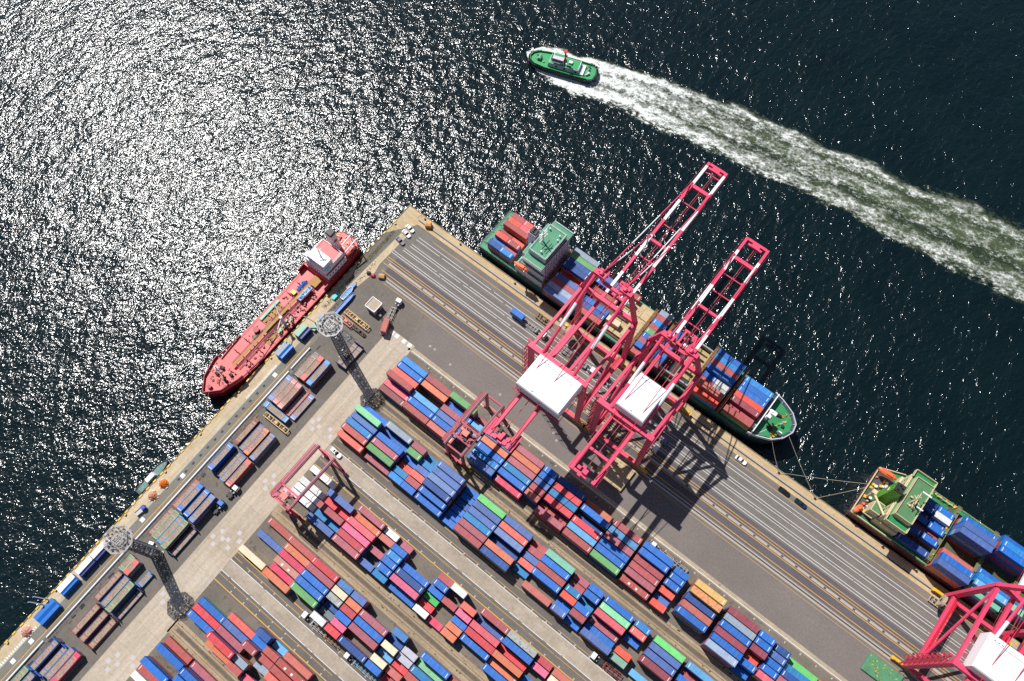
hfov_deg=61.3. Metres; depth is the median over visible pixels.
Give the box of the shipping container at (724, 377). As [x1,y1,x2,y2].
[706,362,735,386]
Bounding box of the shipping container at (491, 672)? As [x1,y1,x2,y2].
[482,663,506,680]
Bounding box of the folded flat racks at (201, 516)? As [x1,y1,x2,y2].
[21,359,332,680]
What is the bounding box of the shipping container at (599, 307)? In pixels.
[583,295,609,316]
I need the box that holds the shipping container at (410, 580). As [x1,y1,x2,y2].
[395,567,424,593]
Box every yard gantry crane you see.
[269,443,346,523]
[441,391,508,472]
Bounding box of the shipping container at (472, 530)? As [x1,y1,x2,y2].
[458,517,486,543]
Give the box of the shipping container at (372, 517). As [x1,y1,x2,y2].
[357,504,386,530]
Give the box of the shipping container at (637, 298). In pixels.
[634,293,641,303]
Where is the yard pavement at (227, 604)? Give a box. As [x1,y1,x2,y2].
[126,352,836,680]
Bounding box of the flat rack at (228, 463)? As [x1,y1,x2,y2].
[216,450,242,476]
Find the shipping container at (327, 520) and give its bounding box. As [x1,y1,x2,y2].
[314,509,340,531]
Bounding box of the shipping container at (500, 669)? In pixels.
[487,656,517,680]
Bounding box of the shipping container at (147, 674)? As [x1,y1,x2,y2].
[137,664,158,680]
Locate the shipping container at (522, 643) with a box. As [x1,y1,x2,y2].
[507,630,537,657]
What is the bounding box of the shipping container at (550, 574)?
[535,560,565,587]
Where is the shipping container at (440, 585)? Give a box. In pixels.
[432,578,448,593]
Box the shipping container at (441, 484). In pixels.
[427,472,455,497]
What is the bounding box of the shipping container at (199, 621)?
[186,609,216,633]
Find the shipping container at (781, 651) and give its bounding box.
[772,643,791,659]
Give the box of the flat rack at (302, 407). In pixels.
[290,394,314,420]
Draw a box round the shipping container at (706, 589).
[693,578,726,606]
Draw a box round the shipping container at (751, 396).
[737,385,766,407]
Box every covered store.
[33,598,62,625]
[56,573,80,595]
[75,556,97,577]
[90,539,115,561]
[274,340,294,360]
[294,323,311,340]
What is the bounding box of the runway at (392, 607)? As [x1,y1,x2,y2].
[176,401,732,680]
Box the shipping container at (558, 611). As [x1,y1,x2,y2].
[550,603,566,618]
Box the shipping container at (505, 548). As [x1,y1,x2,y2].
[490,535,518,560]
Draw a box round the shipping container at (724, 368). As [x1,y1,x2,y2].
[711,358,739,379]
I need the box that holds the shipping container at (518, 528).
[504,515,532,541]
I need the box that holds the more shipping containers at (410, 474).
[130,226,1023,680]
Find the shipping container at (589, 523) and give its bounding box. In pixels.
[576,512,603,535]
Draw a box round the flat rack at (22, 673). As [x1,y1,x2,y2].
[11,666,29,680]
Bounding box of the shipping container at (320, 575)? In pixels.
[306,562,334,588]
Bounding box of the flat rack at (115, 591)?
[100,576,129,606]
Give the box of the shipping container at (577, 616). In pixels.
[569,608,586,623]
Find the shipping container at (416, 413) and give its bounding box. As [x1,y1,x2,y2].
[402,401,429,425]
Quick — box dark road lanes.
[383,258,964,680]
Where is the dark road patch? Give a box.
[177,384,265,480]
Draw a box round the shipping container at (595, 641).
[580,627,611,654]
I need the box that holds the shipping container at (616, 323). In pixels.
[605,314,620,329]
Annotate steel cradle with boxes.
[535,312,550,324]
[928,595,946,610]
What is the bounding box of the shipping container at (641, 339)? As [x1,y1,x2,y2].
[638,336,652,348]
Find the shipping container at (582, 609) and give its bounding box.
[573,602,590,617]
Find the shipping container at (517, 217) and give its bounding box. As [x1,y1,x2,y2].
[511,212,525,223]
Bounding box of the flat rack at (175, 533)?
[161,519,188,548]
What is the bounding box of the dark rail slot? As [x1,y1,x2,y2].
[386,220,1023,679]
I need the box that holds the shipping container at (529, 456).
[516,445,544,469]
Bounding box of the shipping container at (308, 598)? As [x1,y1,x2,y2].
[289,581,319,608]
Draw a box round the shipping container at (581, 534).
[566,521,596,547]
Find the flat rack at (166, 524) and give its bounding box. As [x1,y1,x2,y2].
[152,510,179,539]
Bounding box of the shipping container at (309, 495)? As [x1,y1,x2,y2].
[294,482,319,504]
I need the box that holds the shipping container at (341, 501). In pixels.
[327,488,355,513]
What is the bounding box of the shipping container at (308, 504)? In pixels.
[289,487,317,512]
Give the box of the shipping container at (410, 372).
[396,361,423,384]
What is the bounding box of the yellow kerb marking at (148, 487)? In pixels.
[4,219,396,643]
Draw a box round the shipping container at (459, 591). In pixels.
[451,583,467,598]
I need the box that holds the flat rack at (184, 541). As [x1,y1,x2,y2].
[168,526,197,555]
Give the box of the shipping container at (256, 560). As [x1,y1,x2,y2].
[238,544,267,570]
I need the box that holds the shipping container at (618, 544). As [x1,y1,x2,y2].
[603,531,633,556]
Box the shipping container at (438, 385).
[425,374,451,398]
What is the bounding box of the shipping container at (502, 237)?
[495,230,509,243]
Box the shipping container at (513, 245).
[506,238,520,252]
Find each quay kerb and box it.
[0,205,409,647]
[410,205,1021,643]
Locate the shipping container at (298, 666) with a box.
[283,651,313,679]
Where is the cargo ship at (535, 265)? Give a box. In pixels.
[479,210,796,443]
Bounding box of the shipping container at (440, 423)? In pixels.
[431,415,459,439]
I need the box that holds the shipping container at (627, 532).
[612,519,642,544]
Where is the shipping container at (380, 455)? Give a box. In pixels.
[366,443,394,467]
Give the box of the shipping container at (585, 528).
[571,515,600,540]
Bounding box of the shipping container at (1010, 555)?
[996,545,1023,570]
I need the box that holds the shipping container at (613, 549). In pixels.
[598,537,629,562]
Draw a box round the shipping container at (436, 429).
[426,420,454,444]
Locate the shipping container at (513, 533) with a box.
[499,521,527,546]
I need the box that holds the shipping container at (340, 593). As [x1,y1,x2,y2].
[331,585,348,601]
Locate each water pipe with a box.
[6,640,43,680]
[46,549,127,637]
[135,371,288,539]
[291,347,310,369]
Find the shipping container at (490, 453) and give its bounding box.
[476,441,504,465]
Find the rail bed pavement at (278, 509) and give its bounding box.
[167,392,742,680]
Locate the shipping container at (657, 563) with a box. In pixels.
[638,547,668,573]
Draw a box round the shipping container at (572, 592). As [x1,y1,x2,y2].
[564,584,581,599]
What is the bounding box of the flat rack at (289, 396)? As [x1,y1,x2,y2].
[277,383,302,408]
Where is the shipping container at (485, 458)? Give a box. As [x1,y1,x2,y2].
[471,446,499,471]
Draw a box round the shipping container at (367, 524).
[353,511,381,536]
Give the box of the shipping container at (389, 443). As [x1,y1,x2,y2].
[376,432,403,456]
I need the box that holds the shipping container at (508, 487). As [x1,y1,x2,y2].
[493,474,521,499]
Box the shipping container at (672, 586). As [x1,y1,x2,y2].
[662,577,680,593]
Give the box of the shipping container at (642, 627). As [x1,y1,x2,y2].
[633,619,651,635]
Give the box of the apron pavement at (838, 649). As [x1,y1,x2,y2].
[409,318,912,680]
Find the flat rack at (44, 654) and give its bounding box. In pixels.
[27,637,59,670]
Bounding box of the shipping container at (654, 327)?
[648,322,662,332]
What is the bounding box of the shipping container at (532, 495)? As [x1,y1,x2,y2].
[524,488,540,503]
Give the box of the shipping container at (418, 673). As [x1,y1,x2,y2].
[409,665,431,680]
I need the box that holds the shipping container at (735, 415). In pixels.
[722,404,752,428]
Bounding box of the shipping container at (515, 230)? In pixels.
[503,220,527,241]
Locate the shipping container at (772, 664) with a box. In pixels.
[763,656,782,672]
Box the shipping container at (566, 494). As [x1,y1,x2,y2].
[552,482,581,506]
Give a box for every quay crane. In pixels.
[483,162,727,452]
[568,237,769,487]
[890,571,1023,680]
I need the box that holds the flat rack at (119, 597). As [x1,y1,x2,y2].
[105,581,134,612]
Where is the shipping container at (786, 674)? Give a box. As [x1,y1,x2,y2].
[779,668,799,680]
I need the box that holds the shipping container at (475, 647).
[459,633,489,660]
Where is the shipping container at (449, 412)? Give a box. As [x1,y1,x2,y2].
[440,404,467,424]
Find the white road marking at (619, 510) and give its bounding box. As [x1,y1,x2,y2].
[221,238,975,680]
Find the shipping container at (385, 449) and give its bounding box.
[371,437,399,461]
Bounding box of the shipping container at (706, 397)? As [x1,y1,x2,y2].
[692,385,719,408]
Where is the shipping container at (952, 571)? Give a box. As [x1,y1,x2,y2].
[934,557,970,585]
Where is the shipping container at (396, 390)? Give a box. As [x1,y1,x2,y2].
[383,379,409,400]
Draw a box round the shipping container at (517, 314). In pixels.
[510,308,524,321]
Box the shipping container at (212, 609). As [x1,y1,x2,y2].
[198,596,227,623]
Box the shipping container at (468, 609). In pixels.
[460,601,476,617]
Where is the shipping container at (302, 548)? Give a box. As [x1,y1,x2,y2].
[289,536,317,560]
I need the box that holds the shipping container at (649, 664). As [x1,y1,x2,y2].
[639,655,671,680]
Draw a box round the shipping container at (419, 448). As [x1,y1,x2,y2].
[411,441,427,456]
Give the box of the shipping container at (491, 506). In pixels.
[477,494,505,519]
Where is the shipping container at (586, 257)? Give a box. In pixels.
[573,247,599,267]
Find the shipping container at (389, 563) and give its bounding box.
[381,555,397,570]
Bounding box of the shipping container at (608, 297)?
[591,284,618,304]
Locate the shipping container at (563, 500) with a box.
[548,488,577,513]
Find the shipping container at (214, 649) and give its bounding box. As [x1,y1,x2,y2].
[204,640,230,663]
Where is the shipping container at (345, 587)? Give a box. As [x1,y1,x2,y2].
[337,579,354,594]
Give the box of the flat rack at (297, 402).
[284,390,309,415]
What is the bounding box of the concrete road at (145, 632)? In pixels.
[80,328,414,680]
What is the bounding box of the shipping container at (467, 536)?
[453,523,482,549]
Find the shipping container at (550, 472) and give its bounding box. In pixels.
[543,465,558,480]
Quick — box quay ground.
[0,209,938,680]
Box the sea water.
[0,0,1023,646]
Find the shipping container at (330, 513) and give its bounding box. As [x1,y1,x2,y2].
[316,500,344,525]
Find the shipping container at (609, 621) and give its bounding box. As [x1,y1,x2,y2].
[593,608,625,634]
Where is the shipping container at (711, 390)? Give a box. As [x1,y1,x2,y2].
[696,378,724,401]
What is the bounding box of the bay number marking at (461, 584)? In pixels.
[230,368,832,679]
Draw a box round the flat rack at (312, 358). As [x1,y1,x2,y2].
[294,352,318,377]
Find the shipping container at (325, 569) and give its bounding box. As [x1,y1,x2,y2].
[311,556,339,582]
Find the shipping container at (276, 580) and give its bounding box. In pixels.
[262,567,290,593]
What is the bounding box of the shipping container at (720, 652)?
[704,638,737,666]
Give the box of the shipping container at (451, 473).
[437,460,465,485]
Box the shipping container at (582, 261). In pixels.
[569,252,595,270]
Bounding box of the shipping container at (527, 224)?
[523,220,536,228]
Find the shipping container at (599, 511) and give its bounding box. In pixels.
[584,499,613,523]
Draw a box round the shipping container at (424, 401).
[411,390,438,414]
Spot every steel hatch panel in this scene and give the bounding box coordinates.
[594,452,634,491]
[860,652,903,680]
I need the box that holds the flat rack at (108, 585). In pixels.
[94,570,122,600]
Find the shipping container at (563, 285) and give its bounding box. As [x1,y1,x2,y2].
[551,276,575,294]
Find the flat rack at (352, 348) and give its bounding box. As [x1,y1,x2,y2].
[335,340,358,365]
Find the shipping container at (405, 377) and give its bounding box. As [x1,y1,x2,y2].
[392,366,418,389]
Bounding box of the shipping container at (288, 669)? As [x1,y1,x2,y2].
[275,658,305,680]
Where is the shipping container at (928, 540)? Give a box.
[918,532,938,548]
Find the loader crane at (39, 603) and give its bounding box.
[27,596,49,605]
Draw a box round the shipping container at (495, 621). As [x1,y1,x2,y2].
[479,607,509,634]
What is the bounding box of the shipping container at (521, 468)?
[507,456,535,480]
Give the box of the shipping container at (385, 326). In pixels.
[380,317,390,333]
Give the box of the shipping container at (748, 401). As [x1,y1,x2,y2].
[734,390,763,412]
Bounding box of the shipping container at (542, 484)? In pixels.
[534,476,549,491]
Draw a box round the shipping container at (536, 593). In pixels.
[521,580,551,607]
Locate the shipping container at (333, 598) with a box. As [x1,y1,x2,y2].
[326,591,343,607]
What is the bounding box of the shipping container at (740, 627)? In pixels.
[722,612,755,640]
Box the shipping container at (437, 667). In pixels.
[420,651,450,679]
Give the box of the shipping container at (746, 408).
[729,395,759,418]
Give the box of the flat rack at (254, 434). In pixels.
[239,423,264,450]
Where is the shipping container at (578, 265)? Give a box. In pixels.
[566,256,591,275]
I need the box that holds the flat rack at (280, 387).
[268,375,292,400]
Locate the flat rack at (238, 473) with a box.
[225,459,251,486]
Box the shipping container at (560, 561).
[545,548,575,574]
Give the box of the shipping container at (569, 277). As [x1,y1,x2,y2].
[559,270,580,285]
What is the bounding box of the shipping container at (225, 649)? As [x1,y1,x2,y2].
[205,631,235,659]
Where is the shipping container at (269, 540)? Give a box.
[256,529,284,552]
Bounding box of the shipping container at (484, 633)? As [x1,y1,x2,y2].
[469,619,499,647]
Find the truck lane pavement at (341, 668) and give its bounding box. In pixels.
[222,445,614,680]
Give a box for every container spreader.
[263,412,289,434]
[341,315,353,327]
[344,309,369,331]
[352,325,365,336]
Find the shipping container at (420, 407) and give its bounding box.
[407,396,434,419]
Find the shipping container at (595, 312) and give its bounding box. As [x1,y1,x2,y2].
[582,300,605,321]
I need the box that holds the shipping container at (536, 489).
[529,482,545,497]
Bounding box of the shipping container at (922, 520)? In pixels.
[915,513,928,526]
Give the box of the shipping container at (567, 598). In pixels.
[559,590,576,606]
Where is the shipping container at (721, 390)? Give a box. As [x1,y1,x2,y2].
[713,383,726,396]
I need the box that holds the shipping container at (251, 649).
[241,639,258,656]
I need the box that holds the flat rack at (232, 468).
[220,454,245,481]
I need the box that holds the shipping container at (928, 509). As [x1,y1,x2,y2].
[922,503,935,515]
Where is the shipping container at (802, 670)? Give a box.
[787,657,817,680]
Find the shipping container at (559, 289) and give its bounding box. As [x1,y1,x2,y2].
[547,280,571,299]
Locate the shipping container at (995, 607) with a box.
[965,584,1000,612]
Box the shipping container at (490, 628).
[475,614,505,641]
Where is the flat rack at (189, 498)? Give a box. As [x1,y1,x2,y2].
[177,483,203,511]
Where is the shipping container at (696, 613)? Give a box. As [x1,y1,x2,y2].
[679,599,711,626]
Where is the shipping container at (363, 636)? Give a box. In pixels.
[348,622,378,650]
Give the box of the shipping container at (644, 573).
[628,560,659,586]
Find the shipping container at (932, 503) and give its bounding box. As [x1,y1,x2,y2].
[926,498,938,508]
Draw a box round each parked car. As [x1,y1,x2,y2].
[330,447,341,458]
[395,236,404,245]
[402,229,410,237]
[405,224,414,232]
[735,455,746,464]
[778,486,789,496]
[794,498,806,508]
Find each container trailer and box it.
[310,620,326,636]
[324,632,340,648]
[352,658,380,680]
[379,307,395,334]
[512,316,538,331]
[561,347,587,367]
[602,662,622,680]
[672,560,687,572]
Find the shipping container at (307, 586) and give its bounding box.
[295,575,324,601]
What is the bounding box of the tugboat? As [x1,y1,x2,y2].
[528,49,598,82]
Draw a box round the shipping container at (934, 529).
[925,521,944,537]
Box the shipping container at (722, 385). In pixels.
[715,379,730,392]
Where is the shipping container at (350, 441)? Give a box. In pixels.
[337,429,364,453]
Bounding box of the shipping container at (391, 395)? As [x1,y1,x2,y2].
[379,383,404,407]
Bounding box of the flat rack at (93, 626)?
[78,610,108,642]
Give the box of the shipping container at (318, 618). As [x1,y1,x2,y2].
[310,610,327,627]
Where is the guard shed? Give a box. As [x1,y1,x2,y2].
[365,296,382,314]
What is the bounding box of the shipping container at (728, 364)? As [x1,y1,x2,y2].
[714,353,742,374]
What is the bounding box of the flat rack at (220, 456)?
[207,442,233,469]
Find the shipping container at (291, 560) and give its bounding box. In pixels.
[278,549,305,572]
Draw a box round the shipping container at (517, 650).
[502,637,532,664]
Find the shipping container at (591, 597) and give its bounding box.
[583,589,600,604]
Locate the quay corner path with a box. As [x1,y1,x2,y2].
[342,228,410,293]
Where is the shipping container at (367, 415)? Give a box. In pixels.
[354,404,381,428]
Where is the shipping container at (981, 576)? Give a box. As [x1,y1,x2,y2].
[974,572,1009,599]
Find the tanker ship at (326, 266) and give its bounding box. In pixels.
[202,228,360,397]
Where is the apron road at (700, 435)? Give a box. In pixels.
[374,225,982,680]
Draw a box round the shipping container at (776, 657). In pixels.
[767,649,786,666]
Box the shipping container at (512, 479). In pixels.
[497,467,526,492]
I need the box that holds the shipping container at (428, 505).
[414,492,442,517]
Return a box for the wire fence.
[39,351,309,648]
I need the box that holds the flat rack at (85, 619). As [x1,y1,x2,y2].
[71,603,100,634]
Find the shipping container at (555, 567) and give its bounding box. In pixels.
[540,554,570,580]
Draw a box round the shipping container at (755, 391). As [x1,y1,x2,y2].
[741,380,770,402]
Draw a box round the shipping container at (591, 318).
[574,307,601,326]
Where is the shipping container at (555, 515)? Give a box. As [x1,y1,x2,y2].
[539,502,567,526]
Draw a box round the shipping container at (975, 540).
[956,526,993,553]
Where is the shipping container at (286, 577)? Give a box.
[270,562,295,584]
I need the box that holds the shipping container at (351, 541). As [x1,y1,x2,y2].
[336,528,365,553]
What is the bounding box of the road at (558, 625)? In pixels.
[214,438,633,680]
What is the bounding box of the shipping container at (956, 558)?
[937,547,973,571]
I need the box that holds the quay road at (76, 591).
[0,312,335,680]
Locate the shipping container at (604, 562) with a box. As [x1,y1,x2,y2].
[589,549,619,575]
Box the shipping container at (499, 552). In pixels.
[484,539,513,565]
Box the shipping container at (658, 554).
[642,541,673,567]
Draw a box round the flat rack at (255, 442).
[243,428,269,455]
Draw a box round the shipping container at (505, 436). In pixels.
[493,427,517,448]
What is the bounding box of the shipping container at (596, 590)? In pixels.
[588,583,604,598]
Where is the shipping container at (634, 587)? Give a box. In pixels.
[618,573,649,600]
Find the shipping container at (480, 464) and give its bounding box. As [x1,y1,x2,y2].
[466,452,494,476]
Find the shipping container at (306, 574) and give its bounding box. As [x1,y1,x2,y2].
[300,568,329,595]
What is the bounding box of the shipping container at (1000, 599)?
[971,578,1007,605]
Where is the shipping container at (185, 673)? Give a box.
[178,667,199,680]
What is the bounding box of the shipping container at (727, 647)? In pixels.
[709,632,742,660]
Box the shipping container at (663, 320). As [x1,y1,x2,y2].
[655,314,670,327]
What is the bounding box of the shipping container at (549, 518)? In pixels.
[534,505,563,531]
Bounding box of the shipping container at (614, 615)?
[598,602,630,628]
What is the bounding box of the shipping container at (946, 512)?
[936,505,954,519]
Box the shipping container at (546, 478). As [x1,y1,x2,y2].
[538,471,554,486]
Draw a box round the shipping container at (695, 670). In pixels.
[685,661,713,680]
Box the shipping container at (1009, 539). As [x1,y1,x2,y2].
[999,535,1023,550]
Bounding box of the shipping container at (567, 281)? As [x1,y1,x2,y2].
[554,272,578,290]
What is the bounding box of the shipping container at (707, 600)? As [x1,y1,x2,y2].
[689,585,722,613]
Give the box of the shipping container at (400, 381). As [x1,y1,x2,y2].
[386,369,413,392]
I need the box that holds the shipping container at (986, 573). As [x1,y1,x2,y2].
[976,567,1002,582]
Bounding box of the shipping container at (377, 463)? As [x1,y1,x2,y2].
[363,451,390,476]
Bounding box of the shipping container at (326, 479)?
[309,465,337,489]
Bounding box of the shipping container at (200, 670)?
[190,660,217,680]
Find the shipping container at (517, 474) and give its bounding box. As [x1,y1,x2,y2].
[502,461,530,486]
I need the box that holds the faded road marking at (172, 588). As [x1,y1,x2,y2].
[105,373,357,672]
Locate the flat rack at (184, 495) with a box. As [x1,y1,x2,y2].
[173,479,200,507]
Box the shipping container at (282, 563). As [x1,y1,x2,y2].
[273,555,301,578]
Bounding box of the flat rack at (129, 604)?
[113,588,144,619]
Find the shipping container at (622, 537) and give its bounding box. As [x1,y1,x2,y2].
[608,525,638,550]
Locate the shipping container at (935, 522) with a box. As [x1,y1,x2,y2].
[928,517,944,529]
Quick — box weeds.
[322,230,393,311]
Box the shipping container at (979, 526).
[960,516,996,539]
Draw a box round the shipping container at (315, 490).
[299,476,327,501]
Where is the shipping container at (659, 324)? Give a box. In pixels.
[652,318,667,329]
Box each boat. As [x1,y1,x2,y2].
[135,460,167,494]
[334,292,354,313]
[340,287,352,299]
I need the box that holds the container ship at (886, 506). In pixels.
[845,467,1023,642]
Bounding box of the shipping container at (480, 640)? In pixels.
[464,626,494,653]
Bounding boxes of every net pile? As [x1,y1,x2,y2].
[21,625,32,637]
[148,490,158,500]
[159,479,168,488]
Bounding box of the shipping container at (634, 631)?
[628,626,646,642]
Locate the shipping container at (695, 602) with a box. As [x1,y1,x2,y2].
[683,592,715,619]
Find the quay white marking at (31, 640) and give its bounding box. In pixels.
[0,365,277,665]
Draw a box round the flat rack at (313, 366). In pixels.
[299,355,323,380]
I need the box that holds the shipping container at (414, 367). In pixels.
[401,356,428,379]
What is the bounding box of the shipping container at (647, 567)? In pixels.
[633,554,663,580]
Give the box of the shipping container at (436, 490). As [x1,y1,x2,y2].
[422,478,450,503]
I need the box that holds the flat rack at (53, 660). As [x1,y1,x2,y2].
[35,644,68,676]
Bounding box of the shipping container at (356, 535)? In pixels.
[342,522,370,547]
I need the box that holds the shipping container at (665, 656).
[648,641,680,669]
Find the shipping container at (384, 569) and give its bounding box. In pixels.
[375,561,392,577]
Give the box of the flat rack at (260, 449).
[249,433,274,460]
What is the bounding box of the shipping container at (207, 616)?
[192,603,221,629]
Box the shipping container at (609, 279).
[605,277,620,288]
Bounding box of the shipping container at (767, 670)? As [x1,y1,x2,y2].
[758,663,778,679]
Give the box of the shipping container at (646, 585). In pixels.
[624,566,655,593]
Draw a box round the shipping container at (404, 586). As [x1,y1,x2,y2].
[389,573,419,600]
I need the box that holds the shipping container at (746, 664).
[738,656,756,673]
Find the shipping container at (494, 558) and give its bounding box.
[479,545,509,571]
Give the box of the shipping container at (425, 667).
[416,658,445,680]
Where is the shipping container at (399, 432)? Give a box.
[385,420,413,445]
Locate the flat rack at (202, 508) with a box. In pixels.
[188,494,215,522]
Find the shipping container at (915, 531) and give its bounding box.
[908,524,922,536]
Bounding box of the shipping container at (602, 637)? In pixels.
[584,621,614,647]
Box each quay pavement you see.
[0,263,357,667]
[386,206,1020,650]
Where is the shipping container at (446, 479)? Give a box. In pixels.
[432,466,460,491]
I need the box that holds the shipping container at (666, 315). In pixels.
[659,309,673,323]
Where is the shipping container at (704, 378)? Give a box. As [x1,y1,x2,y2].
[701,375,713,385]
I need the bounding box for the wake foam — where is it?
[527,47,1023,300]
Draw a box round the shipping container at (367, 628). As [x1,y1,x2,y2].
[354,616,383,643]
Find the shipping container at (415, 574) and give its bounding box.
[400,561,429,587]
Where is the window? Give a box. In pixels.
[551,53,575,72]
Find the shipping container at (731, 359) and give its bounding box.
[717,348,746,370]
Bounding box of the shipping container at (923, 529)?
[913,521,937,539]
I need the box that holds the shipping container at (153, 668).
[140,656,170,680]
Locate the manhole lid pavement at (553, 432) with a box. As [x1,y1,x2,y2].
[409,345,557,441]
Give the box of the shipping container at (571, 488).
[557,476,585,501]
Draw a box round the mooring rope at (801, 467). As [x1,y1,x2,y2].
[789,437,814,496]
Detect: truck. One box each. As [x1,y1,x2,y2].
[134,505,146,515]
[212,499,225,514]
[226,484,239,499]
[301,610,315,624]
[303,315,323,331]
[344,651,358,665]
[391,297,402,311]
[533,328,546,338]
[582,363,595,373]
[589,651,605,666]
[604,380,613,387]
[650,445,658,453]
[651,541,662,551]
[656,435,668,444]
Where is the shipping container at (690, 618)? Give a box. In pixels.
[674,605,707,632]
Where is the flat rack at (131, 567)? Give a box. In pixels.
[123,559,139,575]
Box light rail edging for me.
[384,219,1023,680]
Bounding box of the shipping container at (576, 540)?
[562,527,591,553]
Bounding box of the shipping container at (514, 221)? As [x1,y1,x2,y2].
[508,217,521,226]
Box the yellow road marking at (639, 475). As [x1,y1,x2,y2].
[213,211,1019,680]
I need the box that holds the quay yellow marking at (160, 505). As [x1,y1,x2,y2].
[0,306,318,680]
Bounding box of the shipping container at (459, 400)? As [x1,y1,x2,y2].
[449,391,477,415]
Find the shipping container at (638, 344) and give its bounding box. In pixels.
[634,340,643,349]
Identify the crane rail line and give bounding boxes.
[171,230,981,680]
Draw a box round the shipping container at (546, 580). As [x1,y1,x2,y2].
[530,567,560,593]
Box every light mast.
[103,524,163,561]
[316,311,351,359]
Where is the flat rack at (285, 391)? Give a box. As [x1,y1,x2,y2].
[272,378,297,404]
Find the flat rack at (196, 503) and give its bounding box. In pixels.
[183,488,210,517]
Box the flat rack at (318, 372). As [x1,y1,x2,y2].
[306,360,330,385]
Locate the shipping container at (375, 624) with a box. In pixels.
[358,609,388,636]
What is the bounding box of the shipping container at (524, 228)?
[519,224,529,233]
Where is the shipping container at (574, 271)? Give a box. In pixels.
[562,260,587,281]
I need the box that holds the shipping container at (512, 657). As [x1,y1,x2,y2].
[497,644,526,671]
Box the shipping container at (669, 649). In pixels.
[653,635,685,663]
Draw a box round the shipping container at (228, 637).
[216,625,244,652]
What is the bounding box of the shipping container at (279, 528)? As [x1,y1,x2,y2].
[267,517,292,540]
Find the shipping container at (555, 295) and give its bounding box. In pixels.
[543,284,567,305]
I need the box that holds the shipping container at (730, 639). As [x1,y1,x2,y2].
[713,625,746,653]
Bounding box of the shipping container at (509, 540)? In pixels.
[494,527,523,553]
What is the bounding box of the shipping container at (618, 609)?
[603,595,634,622]
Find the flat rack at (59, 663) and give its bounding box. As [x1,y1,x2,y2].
[44,647,74,679]
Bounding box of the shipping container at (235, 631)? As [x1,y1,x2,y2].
[222,618,250,642]
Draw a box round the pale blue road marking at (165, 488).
[0,342,299,668]
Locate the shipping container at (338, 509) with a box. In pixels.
[325,497,350,520]
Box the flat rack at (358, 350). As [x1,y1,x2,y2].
[340,343,363,369]
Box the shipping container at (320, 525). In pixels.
[306,512,334,537]
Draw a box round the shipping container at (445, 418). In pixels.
[436,409,461,432]
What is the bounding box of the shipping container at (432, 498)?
[418,485,446,510]
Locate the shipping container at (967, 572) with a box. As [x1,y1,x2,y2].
[938,552,974,578]
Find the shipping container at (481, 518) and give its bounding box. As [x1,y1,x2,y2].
[467,505,496,531]
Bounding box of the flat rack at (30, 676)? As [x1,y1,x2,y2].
[22,671,34,680]
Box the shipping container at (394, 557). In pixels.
[386,549,402,564]
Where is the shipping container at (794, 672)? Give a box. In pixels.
[782,662,809,680]
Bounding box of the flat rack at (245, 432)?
[234,417,258,444]
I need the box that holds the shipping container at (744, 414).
[727,401,754,421]
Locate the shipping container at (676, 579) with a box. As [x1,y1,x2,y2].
[668,571,684,587]
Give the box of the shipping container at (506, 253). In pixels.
[499,246,513,260]
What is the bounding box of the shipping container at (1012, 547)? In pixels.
[999,539,1023,558]
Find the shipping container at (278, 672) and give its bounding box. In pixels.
[270,664,292,680]
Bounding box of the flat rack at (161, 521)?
[148,506,174,534]
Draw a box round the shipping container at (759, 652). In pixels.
[748,643,767,659]
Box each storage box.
[332,292,339,300]
[378,273,384,279]
[425,221,431,228]
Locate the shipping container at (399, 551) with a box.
[391,543,407,558]
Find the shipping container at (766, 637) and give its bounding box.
[756,629,776,646]
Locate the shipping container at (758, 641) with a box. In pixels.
[753,636,772,652]
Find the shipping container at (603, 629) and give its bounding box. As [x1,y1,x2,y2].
[588,615,618,642]
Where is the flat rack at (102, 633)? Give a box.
[86,617,117,648]
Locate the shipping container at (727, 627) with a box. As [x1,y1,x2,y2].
[717,619,751,646]
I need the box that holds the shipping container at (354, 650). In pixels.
[337,635,367,663]
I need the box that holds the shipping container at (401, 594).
[387,581,415,607]
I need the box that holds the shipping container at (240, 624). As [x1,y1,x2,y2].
[227,612,255,638]
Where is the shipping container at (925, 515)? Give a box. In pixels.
[920,511,929,518]
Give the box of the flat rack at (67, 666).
[50,651,80,680]
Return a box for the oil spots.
[173,398,738,680]
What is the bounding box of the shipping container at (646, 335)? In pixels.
[641,331,656,340]
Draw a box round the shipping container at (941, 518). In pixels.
[932,511,951,526]
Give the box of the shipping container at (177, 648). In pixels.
[164,636,194,664]
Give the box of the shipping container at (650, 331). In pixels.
[645,327,657,339]
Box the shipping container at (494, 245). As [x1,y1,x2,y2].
[487,239,501,252]
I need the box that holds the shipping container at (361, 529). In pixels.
[347,516,376,542]
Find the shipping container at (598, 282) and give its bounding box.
[595,278,617,298]
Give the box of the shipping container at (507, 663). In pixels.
[492,650,522,677]
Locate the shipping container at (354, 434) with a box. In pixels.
[341,422,368,446]
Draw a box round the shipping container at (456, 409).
[446,400,473,424]
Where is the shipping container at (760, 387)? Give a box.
[745,376,773,397]
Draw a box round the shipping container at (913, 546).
[894,532,928,558]
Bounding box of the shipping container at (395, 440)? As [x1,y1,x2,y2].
[383,430,408,454]
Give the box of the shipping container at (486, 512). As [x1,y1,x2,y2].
[472,500,501,525]
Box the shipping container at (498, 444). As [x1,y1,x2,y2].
[485,433,513,454]
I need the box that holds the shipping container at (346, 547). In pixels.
[331,534,360,559]
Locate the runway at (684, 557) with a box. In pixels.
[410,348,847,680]
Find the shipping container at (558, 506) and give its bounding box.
[543,493,572,519]
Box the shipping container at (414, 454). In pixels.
[406,447,422,461]
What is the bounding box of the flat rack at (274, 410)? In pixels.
[263,401,289,422]
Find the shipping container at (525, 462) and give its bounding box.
[511,450,539,475]
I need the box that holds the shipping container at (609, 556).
[594,543,624,569]

